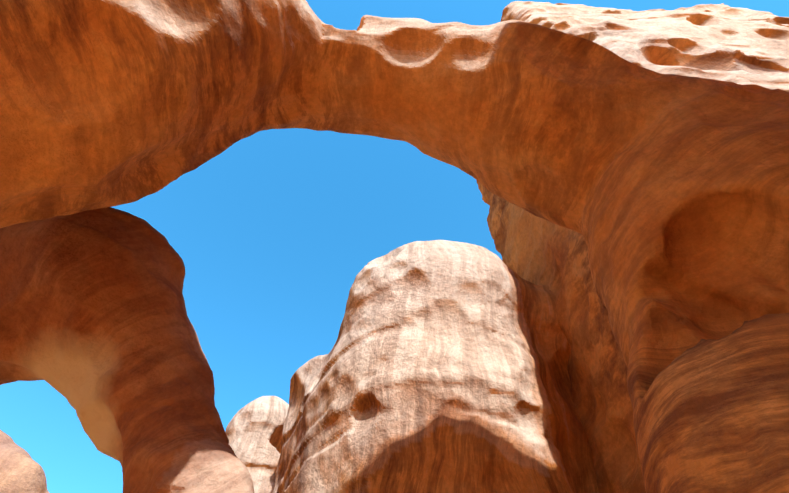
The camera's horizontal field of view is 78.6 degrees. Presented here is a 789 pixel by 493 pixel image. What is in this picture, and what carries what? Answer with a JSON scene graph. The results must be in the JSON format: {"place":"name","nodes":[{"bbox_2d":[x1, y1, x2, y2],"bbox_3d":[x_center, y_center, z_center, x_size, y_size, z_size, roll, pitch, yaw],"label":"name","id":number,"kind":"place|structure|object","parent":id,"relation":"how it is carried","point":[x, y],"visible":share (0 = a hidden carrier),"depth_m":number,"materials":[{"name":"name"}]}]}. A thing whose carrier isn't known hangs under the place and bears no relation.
{"place":"outdoors","nodes":[
{"label":"outdoors","id":0,"kind":"place"},
{"bbox_2d":[0,0,788,492],"label":"sky","id":1,"kind":"structure","parent":0,"point":[272,234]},
{"bbox_3d":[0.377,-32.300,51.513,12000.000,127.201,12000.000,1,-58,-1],"label":"ground","id":2,"kind":"structure","parent":0,"visible":0},
{"bbox_2d":[0,430,48,492],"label":"rocks","id":3,"kind":"object","parent":2,"relation":"on","point":[21,470],"visible":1,"depth_m":56.77,"materials":[{"name":"stone"}]},
{"bbox_2d":[0,207,253,492],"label":"second arch","id":4,"kind":"structure","parent":2,"relation":"on","point":[98,331],"depth_m":25.02,"materials":[{"name":"stone"}]},
{"bbox_2d":[0,0,788,492],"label":"arch","id":5,"kind":"structure","parent":2,"relation":"on","point":[628,170],"depth_m":19.76,"materials":[{"name":"stone"}]},
{"bbox_2d":[225,240,598,492],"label":"rock formation","id":6,"kind":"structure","parent":2,"relation":"on","point":[441,367],"depth_m":31.75,"materials":[{"name":"stone"}]}
]}

